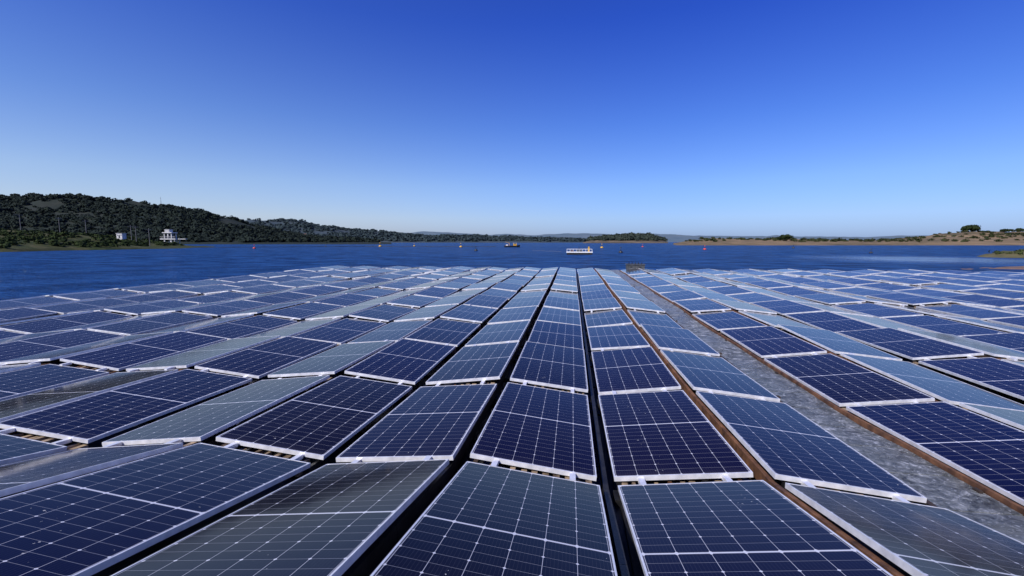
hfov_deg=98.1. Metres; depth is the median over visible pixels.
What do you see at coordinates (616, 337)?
panel
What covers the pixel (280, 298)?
panel
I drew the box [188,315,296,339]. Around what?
panel
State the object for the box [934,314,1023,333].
panel
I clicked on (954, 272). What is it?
panel
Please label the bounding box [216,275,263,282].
panel
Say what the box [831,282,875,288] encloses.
panel
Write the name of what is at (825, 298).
panel
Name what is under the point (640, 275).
panel
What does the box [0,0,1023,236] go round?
sky
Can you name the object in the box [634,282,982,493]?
walkway cleats
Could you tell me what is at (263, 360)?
panel
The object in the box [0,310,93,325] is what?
panel
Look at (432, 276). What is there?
panel
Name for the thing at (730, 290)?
panel
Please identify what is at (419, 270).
panel
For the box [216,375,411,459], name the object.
panel
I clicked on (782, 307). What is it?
panel
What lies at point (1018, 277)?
panel
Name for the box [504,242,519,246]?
yellow work boat
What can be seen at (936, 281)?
panel
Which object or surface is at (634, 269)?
panel
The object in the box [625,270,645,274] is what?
panel
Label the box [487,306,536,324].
panel
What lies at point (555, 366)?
panel
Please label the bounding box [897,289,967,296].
panel
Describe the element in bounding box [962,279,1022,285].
panel
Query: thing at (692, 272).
panel
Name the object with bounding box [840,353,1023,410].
panel
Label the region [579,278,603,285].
panel
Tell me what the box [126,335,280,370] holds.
panel
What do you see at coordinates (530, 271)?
panel
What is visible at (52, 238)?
headland shrubs
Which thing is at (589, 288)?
panel
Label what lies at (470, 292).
panel
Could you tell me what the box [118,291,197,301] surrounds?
panel
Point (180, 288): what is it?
panel
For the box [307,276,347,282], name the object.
panel
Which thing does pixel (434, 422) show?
panel
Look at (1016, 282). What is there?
panel
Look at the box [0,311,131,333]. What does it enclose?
panel
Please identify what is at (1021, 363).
panel
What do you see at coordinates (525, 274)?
panel
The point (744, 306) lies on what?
panel
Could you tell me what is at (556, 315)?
panel
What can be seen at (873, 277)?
panel
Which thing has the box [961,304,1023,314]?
panel
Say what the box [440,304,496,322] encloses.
panel
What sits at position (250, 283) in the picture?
panel
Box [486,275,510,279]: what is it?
panel
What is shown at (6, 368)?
panel
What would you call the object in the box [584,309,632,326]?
panel
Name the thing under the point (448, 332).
panel
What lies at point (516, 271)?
panel
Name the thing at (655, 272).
panel
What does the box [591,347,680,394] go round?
panel
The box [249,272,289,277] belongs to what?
panel
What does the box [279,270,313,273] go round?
panel
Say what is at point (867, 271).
panel
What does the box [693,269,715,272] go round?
panel
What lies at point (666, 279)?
panel
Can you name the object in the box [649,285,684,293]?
panel
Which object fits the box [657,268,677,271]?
panel
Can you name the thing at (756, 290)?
panel
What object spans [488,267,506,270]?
panel
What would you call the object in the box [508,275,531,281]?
panel
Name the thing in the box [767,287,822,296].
panel
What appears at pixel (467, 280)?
panel
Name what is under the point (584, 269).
panel
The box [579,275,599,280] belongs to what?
panel
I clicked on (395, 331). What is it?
panel
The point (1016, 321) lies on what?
panel
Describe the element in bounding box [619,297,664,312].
panel
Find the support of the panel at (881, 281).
on the steel beams
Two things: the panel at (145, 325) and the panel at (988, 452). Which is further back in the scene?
the panel at (145, 325)
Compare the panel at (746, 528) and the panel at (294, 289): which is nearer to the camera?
the panel at (746, 528)
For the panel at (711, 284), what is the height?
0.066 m
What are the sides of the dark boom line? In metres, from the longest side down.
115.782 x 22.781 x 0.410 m
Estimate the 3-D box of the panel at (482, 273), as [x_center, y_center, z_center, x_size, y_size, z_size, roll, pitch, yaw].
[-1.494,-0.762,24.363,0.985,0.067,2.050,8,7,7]
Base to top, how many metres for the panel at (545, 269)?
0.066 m
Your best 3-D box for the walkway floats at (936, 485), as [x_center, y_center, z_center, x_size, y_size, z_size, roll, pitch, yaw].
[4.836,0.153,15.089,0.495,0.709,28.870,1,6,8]
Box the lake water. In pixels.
[0,242,1023,539]
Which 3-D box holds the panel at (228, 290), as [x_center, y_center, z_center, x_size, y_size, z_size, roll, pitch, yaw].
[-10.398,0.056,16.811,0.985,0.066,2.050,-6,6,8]
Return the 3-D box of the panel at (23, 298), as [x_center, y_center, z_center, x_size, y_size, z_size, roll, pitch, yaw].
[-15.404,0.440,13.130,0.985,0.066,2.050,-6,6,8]
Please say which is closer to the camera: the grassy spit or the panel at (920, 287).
the panel at (920, 287)
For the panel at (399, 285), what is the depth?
18.04 m
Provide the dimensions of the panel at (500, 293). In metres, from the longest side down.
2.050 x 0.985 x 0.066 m
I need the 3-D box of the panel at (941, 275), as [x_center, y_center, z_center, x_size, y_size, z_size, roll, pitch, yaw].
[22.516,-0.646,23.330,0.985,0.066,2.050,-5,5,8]
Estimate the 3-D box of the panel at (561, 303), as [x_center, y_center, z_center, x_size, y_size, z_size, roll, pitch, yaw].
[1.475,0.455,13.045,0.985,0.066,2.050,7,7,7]
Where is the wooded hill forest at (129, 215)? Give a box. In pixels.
[0,192,381,242]
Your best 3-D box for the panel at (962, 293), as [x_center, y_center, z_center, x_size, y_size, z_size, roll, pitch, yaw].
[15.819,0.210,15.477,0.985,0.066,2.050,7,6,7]
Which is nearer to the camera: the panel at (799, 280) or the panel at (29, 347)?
the panel at (29, 347)
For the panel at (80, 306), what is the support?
on the steel beams
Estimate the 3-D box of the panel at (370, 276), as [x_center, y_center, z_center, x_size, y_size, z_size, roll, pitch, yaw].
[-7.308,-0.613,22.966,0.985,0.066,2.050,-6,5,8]
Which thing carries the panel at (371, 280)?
on the steel beams
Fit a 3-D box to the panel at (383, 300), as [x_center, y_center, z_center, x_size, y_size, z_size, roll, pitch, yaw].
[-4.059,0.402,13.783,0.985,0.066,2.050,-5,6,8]
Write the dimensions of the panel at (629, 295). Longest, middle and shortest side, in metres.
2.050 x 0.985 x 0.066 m
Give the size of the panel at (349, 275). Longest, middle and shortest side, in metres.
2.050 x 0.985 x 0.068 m
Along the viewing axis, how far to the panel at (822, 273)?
23.89 m
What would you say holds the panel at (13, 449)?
on the steel beams
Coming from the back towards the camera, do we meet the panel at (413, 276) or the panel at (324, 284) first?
the panel at (413, 276)
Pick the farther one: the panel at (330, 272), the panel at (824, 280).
the panel at (330, 272)
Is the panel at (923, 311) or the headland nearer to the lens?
the panel at (923, 311)
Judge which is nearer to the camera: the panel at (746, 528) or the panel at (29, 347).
the panel at (746, 528)
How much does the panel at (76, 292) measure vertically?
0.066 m
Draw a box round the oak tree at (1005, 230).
[999,229,1013,231]
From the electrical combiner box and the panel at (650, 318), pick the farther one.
the electrical combiner box
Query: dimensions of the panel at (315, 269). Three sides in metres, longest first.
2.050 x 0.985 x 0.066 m
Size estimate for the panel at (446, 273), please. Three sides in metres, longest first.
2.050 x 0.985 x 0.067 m
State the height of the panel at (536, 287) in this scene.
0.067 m
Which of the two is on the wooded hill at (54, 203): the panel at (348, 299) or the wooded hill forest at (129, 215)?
the wooded hill forest at (129, 215)
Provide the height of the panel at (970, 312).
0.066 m
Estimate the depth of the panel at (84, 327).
9.90 m
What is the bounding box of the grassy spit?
[977,251,1023,257]
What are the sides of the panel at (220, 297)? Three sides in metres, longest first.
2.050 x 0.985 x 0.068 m
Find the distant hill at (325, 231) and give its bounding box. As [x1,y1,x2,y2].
[244,220,582,242]
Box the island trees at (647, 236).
[586,232,667,240]
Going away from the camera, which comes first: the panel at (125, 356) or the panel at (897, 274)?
the panel at (125, 356)
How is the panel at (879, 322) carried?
on the steel beams
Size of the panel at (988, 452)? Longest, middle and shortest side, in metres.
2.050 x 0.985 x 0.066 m
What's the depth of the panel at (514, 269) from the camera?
28.00 m
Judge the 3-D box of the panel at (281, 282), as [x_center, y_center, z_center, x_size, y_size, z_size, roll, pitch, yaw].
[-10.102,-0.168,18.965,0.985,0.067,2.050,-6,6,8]
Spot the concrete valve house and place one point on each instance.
(120, 236)
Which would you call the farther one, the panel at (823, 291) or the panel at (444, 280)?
the panel at (444, 280)
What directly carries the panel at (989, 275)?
on the steel beams
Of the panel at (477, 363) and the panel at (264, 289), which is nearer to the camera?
the panel at (477, 363)
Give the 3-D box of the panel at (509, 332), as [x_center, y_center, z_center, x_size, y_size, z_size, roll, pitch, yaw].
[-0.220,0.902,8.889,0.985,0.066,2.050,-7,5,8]
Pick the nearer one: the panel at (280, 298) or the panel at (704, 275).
the panel at (280, 298)
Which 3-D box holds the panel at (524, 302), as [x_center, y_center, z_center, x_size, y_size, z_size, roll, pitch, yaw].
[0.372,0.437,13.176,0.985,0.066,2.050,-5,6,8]
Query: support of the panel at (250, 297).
on the steel beams
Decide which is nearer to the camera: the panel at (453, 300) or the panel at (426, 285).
the panel at (453, 300)
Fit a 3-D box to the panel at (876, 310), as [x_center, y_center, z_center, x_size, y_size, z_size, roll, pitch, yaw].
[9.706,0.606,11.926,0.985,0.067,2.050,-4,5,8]
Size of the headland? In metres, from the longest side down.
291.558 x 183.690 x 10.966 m
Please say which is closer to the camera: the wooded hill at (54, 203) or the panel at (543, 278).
the panel at (543, 278)
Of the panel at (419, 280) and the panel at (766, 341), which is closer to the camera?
the panel at (766, 341)
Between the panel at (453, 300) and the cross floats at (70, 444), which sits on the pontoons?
the cross floats at (70, 444)
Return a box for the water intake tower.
[160,229,181,243]
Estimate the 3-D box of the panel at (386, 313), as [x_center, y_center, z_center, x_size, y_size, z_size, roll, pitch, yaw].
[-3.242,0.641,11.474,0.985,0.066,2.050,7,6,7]
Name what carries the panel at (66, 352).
on the steel beams
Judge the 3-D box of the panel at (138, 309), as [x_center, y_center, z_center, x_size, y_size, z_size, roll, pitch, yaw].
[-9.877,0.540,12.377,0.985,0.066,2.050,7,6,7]
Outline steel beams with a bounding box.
[0,268,1023,575]
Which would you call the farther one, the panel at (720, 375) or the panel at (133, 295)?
the panel at (133, 295)
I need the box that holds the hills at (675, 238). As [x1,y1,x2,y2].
[413,231,927,241]
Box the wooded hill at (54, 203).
[1,195,390,243]
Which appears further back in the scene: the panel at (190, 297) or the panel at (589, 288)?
the panel at (589, 288)
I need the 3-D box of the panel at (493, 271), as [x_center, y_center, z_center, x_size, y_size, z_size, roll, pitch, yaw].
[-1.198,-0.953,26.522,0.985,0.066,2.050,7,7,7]
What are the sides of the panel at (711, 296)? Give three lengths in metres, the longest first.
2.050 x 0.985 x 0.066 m
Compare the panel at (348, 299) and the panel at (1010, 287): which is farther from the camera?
the panel at (1010, 287)
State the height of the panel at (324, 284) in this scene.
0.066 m
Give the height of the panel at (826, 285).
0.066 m
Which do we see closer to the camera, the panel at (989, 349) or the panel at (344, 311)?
the panel at (989, 349)
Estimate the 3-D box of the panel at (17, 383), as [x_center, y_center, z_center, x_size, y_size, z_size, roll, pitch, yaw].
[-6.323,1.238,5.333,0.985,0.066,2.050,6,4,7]
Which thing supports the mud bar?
in the lake water
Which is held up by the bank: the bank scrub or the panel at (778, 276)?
the bank scrub
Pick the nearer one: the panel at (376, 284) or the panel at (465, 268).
the panel at (376, 284)
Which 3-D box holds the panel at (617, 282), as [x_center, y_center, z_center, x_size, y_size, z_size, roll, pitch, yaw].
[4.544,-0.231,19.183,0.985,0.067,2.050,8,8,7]
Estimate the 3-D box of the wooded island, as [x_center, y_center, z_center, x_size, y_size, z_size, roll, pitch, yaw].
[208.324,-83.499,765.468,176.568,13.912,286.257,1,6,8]
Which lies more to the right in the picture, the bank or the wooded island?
the bank
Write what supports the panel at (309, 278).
on the steel beams
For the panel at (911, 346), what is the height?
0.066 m
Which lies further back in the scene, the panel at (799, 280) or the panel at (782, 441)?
the panel at (799, 280)
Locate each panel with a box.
[0,296,44,300]
[0,297,75,309]
[0,307,56,321]
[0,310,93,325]
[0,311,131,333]
[0,329,124,361]
[0,330,26,339]
[0,330,73,343]
[0,332,172,364]
[0,363,40,373]
[0,364,108,400]
[0,369,177,421]
[0,369,251,443]
[0,433,66,464]
[0,442,182,496]
[0,443,310,575]
[21,297,105,307]
[32,298,138,313]
[38,289,114,297]
[47,312,171,331]
[53,290,140,299]
[60,331,226,370]
[71,299,170,312]
[87,312,212,335]
[90,291,166,300]
[97,283,167,290]
[102,375,329,445]
[104,300,199,314]
[111,459,448,575]
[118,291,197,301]
[122,284,191,292]
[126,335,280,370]
[141,301,231,313]
[144,314,253,333]
[149,285,212,292]
[160,279,210,284]
[171,293,216,299]
[176,280,232,285]
[176,285,240,293]
[179,291,254,303]
[182,300,271,315]
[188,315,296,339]
[195,336,336,378]
[204,285,262,293]
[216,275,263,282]
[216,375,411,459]
[221,292,281,301]
[221,301,306,316]
[223,280,276,286]
[232,285,292,293]
[245,292,313,304]
[247,318,340,337]
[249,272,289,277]
[262,276,303,281]
[263,302,343,319]
[265,280,298,284]
[265,285,319,293]
[268,340,394,377]
[269,272,309,277]
[273,280,323,287]
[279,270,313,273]
[284,276,326,281]
[287,293,344,302]
[290,272,329,277]
[291,285,346,295]
[293,318,386,344]
[301,267,330,271]
[301,280,346,286]
[305,303,379,319]
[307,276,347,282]
[315,293,376,306]
[317,270,348,274]
[322,266,346,268]
[325,281,370,288]
[326,287,373,294]
[331,273,367,277]
[335,267,365,271]
[336,384,496,461]
[343,277,368,280]
[345,338,455,384]
[348,320,432,342]
[349,304,417,321]
[351,281,394,288]
[351,288,400,297]
[352,273,387,278]
[352,294,407,305]
[353,266,380,268]
[355,277,391,283]
[356,270,384,274]
[370,269,397,272]
[370,461,616,575]
[376,274,407,279]
[379,281,419,289]
[384,288,427,296]
[385,266,410,269]
[386,278,411,281]
[387,295,440,307]
[391,271,419,275]
[394,304,456,321]
[398,274,425,278]
[401,278,434,283]
[405,318,480,346]
[406,282,444,288]
[407,269,432,272]
[414,287,457,298]
[417,274,447,279]
[419,266,440,269]
[425,294,474,306]
[426,342,518,384]
[428,278,457,282]
[431,271,457,275]
[434,282,470,288]
[440,274,468,278]
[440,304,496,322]
[443,268,467,272]
[447,288,486,296]
[450,277,480,284]
[451,271,477,275]
[455,266,474,269]
[462,275,489,279]
[462,282,496,289]
[463,294,507,308]
[465,320,529,345]
[470,382,596,480]
[472,267,489,269]
[473,271,496,276]
[479,278,504,282]
[480,288,516,299]
[483,269,502,273]
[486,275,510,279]
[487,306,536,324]
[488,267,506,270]
[491,282,522,291]
[493,272,515,276]
[502,270,519,272]
[503,279,527,285]
[503,296,542,308]
[505,267,523,270]
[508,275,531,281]
[510,341,587,392]
[514,272,535,276]
[514,290,546,297]
[520,269,538,273]
[521,284,549,290]
[524,267,540,270]
[527,279,551,285]
[528,320,582,348]
[532,276,553,280]
[535,272,555,276]
[537,307,580,324]
[540,269,556,272]
[541,267,557,270]
[543,296,579,310]
[548,291,577,299]
[551,284,577,291]
[553,279,576,286]
[556,275,576,281]
[557,271,575,276]
[559,269,575,272]
[560,267,575,270]
[577,268,593,271]
[578,270,594,272]
[578,272,597,276]
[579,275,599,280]
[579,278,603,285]
[580,284,607,291]
[581,289,613,301]
[582,298,621,310]
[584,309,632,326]
[587,325,649,349]
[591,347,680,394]
[597,270,614,273]
[598,390,752,480]
[599,272,620,277]
[601,275,624,280]
[604,278,630,285]
[608,284,639,293]
[613,290,649,300]
[618,480,892,575]
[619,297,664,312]
[621,268,638,272]
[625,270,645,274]
[627,309,682,328]
[629,273,652,277]
[634,276,660,282]
[640,324,719,355]
[641,280,673,286]
[644,270,667,274]
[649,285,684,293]
[650,273,677,278]
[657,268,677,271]
[657,276,683,281]
[660,290,705,301]
[660,349,779,401]
[663,270,688,274]
[667,280,702,287]
[671,274,700,278]
[674,299,730,311]
[678,285,715,292]
[681,276,713,283]
[683,270,710,274]
[692,291,740,301]
[692,311,766,330]
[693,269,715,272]
[693,273,724,278]
[693,281,731,287]
[696,391,926,502]
[703,271,732,274]
[705,276,733,281]
[707,286,753,294]
[712,299,776,313]
[714,274,747,278]
[719,280,761,288]
[720,326,826,357]
[726,271,753,275]
[726,293,782,303]
[729,277,767,282]
[731,269,757,272]
[737,286,782,294]
[738,311,815,328]
[745,271,776,275]
[746,281,792,288]
[751,300,824,314]
[753,276,790,282]
[759,274,795,278]
[760,292,823,304]
[764,271,799,275]
[764,354,934,406]
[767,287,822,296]
[768,269,800,272]
[774,281,823,289]
[777,324,901,360]
[779,277,823,283]
[785,311,880,332]
[785,483,1023,575]
[787,271,823,275]
[793,301,872,316]
[795,293,865,303]
[798,286,849,294]
[801,281,854,289]
[803,277,850,284]
[806,271,841,275]
[806,275,843,279]
[810,269,843,272]
[828,272,870,276]
[829,278,879,284]
[829,287,892,296]
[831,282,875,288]
[831,293,907,305]
[831,303,923,317]
[833,312,929,331]
[836,328,983,359]
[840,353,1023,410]
[846,402,1023,505]
[847,270,887,273]
[854,275,893,280]
[855,278,909,284]
[857,283,919,290]
[862,287,909,293]
[867,293,950,304]
[872,273,918,276]
[874,303,972,318]
[875,274,902,277]
[880,278,938,284]
[882,315,1005,335]
[888,269,932,273]
[895,284,948,290]
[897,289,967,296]
[897,328,1023,359]
[903,275,951,280]
[904,293,995,306]
[910,278,964,284]
[916,304,1023,319]
[917,273,966,277]
[918,357,1023,400]
[919,284,987,290]
[927,288,1010,298]
[932,270,977,274]
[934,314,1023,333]
[939,279,1000,285]
[942,294,1023,307]
[946,283,994,288]
[948,276,1010,281]
[959,402,1023,429]
[960,289,1023,299]
[960,332,1023,351]
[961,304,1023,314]
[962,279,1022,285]
[963,273,1012,277]
[978,271,1023,274]
[980,284,1023,290]
[987,317,1023,327]
[993,280,1023,285]
[995,288,1023,292]
[1001,276,1023,279]
[1001,359,1023,365]
[1005,306,1023,310]
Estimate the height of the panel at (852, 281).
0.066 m
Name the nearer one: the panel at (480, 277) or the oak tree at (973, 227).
the panel at (480, 277)
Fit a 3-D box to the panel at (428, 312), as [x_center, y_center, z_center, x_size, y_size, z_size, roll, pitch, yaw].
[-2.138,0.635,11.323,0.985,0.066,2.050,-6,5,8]
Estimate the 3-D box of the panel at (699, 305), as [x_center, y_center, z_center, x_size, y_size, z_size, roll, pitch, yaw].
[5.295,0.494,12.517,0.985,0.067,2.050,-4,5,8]
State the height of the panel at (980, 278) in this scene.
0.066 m
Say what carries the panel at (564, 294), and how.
on the steel beams
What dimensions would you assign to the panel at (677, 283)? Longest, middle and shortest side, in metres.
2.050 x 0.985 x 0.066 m
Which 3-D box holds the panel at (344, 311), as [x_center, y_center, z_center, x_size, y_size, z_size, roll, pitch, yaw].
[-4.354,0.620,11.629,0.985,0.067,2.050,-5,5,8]
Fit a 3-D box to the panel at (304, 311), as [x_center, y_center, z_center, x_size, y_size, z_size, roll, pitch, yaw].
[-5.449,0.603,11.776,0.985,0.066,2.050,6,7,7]
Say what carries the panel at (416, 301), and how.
on the steel beams
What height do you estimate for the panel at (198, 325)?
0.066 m
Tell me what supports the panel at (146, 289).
on the steel beams
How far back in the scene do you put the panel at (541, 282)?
19.42 m
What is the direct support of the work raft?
on the lake water
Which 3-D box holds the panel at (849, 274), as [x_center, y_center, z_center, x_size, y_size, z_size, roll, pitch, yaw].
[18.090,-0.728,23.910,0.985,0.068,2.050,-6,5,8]
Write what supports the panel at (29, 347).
on the steel beams
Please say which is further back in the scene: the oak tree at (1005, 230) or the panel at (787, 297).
the oak tree at (1005, 230)
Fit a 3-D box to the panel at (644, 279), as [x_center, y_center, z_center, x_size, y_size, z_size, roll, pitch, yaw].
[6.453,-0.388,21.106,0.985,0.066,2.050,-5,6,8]
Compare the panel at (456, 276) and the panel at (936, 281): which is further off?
the panel at (456, 276)
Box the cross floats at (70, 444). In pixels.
[0,268,1023,519]
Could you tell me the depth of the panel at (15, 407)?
5.16 m
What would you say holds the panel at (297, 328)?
on the steel beams
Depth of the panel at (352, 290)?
16.20 m
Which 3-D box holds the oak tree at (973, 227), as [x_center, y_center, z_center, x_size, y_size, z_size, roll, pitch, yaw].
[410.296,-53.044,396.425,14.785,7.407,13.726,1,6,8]
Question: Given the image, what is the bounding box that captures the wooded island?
[583,240,667,242]
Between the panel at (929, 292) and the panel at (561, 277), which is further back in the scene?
the panel at (561, 277)
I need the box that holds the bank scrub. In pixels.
[685,230,1023,241]
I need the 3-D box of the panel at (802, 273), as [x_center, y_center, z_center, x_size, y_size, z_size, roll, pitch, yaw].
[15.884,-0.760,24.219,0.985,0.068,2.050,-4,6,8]
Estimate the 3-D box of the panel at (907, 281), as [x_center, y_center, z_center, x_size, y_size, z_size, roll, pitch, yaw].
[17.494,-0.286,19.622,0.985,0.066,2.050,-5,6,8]
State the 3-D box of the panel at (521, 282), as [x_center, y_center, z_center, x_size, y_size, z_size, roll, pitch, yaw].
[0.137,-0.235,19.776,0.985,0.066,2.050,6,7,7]
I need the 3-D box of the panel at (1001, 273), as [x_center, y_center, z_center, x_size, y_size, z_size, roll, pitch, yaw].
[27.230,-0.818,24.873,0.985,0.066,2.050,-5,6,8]
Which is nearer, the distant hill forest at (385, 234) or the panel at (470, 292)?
the panel at (470, 292)
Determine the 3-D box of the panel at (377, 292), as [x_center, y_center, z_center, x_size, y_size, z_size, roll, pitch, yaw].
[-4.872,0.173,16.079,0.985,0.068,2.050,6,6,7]
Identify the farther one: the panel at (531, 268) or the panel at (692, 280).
the panel at (531, 268)
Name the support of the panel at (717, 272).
on the steel beams
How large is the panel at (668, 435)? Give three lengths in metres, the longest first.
2.050 x 0.985 x 0.066 m
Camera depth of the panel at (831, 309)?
11.77 m
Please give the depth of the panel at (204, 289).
16.73 m
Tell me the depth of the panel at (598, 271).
25.67 m
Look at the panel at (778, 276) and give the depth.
22.45 m
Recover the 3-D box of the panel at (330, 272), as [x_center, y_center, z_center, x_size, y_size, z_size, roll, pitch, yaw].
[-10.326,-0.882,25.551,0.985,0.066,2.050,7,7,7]
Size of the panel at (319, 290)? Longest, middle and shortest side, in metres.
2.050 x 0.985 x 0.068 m
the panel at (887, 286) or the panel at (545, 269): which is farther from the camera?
the panel at (545, 269)
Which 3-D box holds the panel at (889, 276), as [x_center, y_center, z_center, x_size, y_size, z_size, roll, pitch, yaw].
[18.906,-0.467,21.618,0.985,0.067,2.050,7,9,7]
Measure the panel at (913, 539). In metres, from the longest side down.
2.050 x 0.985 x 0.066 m
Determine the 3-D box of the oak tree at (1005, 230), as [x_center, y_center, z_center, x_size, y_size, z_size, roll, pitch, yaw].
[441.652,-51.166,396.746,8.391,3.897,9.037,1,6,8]
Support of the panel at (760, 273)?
on the steel beams
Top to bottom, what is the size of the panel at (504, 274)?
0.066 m
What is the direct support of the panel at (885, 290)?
on the steel beams
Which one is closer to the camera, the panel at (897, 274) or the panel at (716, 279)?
the panel at (716, 279)
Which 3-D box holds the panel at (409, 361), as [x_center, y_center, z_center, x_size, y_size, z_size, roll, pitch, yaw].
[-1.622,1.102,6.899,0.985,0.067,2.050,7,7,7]
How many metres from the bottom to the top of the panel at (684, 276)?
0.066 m
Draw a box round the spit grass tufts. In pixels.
[988,249,1023,254]
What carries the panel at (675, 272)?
on the steel beams
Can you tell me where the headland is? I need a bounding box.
[0,230,210,251]
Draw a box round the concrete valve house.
[115,233,126,239]
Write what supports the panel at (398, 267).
on the steel beams
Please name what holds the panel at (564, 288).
on the steel beams
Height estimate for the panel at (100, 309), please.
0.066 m
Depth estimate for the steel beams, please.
3.67 m
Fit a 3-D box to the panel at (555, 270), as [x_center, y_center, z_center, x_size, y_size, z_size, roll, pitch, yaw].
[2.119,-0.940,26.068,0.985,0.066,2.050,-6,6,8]
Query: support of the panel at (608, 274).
on the steel beams
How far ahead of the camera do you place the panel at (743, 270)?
26.76 m
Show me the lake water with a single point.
(28, 274)
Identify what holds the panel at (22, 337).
on the steel beams
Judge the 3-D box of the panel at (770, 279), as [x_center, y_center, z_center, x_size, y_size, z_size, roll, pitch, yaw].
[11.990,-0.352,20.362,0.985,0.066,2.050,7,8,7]
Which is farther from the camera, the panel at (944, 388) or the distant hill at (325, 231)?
the distant hill at (325, 231)
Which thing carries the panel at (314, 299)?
on the steel beams
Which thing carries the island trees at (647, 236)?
on the wooded island
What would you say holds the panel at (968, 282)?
on the steel beams
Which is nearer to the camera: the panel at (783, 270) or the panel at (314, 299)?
the panel at (314, 299)
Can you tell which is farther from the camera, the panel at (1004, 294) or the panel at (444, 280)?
the panel at (444, 280)
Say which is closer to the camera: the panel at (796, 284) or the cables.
the cables
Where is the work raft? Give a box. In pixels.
[566,247,592,254]
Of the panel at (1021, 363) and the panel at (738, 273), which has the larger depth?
the panel at (738, 273)
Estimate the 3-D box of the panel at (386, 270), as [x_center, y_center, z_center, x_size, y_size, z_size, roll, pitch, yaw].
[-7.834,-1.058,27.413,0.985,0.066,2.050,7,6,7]
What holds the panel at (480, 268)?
on the steel beams
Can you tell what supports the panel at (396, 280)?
on the steel beams
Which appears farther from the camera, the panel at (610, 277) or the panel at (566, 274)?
the panel at (566, 274)
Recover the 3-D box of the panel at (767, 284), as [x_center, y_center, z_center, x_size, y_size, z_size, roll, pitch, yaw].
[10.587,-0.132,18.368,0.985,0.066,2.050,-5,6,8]
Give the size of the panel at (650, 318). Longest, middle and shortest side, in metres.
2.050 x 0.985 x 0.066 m
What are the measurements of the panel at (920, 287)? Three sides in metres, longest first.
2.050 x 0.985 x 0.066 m
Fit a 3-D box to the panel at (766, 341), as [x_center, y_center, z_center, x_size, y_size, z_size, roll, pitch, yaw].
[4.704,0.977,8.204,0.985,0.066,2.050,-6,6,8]
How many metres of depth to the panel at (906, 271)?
25.31 m
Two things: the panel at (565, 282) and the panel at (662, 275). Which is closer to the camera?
the panel at (565, 282)
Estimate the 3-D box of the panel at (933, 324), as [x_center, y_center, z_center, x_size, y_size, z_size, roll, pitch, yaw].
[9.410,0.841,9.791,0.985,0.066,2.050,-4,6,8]
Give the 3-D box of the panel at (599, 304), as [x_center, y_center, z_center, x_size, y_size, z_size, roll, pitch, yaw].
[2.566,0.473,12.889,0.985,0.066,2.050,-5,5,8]
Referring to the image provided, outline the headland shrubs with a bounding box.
[0,228,183,247]
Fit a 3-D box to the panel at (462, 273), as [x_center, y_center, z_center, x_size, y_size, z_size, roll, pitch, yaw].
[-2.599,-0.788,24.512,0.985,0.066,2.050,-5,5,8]
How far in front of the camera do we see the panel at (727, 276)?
22.56 m
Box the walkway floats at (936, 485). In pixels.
[611,270,1023,542]
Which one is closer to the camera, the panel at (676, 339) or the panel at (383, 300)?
the panel at (676, 339)
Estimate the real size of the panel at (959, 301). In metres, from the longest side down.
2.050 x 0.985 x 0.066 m
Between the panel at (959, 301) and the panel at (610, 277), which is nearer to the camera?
the panel at (959, 301)
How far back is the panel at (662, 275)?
22.97 m
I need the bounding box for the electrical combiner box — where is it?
[626,262,645,269]
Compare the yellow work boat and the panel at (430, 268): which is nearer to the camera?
the panel at (430, 268)
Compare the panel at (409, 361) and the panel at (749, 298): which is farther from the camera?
the panel at (749, 298)
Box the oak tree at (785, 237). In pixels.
[778,234,793,240]
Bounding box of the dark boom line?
[201,246,495,247]
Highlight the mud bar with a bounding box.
[961,266,1023,269]
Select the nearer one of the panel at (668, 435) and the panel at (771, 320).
the panel at (668, 435)
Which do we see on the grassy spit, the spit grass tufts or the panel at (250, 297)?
the spit grass tufts
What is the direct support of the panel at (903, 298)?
on the steel beams
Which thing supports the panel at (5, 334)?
on the steel beams
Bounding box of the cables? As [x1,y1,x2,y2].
[353,298,748,562]
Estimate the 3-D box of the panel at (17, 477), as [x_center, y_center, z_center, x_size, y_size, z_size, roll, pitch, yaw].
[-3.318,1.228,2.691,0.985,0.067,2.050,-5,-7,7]
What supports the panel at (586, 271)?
on the steel beams
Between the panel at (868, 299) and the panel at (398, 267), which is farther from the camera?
the panel at (398, 267)
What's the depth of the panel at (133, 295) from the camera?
14.96 m
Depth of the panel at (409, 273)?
24.86 m
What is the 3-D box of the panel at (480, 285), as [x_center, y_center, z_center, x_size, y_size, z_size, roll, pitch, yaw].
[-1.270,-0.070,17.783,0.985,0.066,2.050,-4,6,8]
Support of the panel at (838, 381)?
on the steel beams
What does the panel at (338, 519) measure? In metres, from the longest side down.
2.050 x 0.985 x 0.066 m
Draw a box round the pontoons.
[0,272,1023,575]
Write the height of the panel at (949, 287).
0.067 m
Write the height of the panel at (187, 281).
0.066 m
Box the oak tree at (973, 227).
[960,225,980,231]
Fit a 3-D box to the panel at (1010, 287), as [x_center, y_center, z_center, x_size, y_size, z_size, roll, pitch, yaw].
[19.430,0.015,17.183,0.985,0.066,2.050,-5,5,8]
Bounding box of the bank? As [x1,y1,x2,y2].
[673,231,1023,244]
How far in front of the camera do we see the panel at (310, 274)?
23.34 m
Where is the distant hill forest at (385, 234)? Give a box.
[243,218,586,241]
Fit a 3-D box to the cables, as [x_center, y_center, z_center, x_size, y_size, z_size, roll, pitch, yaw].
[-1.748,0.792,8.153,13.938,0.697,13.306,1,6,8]
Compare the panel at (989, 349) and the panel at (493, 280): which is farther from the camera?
the panel at (493, 280)
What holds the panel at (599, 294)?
on the steel beams
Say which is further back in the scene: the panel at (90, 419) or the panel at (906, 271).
the panel at (906, 271)
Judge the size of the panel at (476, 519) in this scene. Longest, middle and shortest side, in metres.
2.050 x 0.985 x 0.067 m

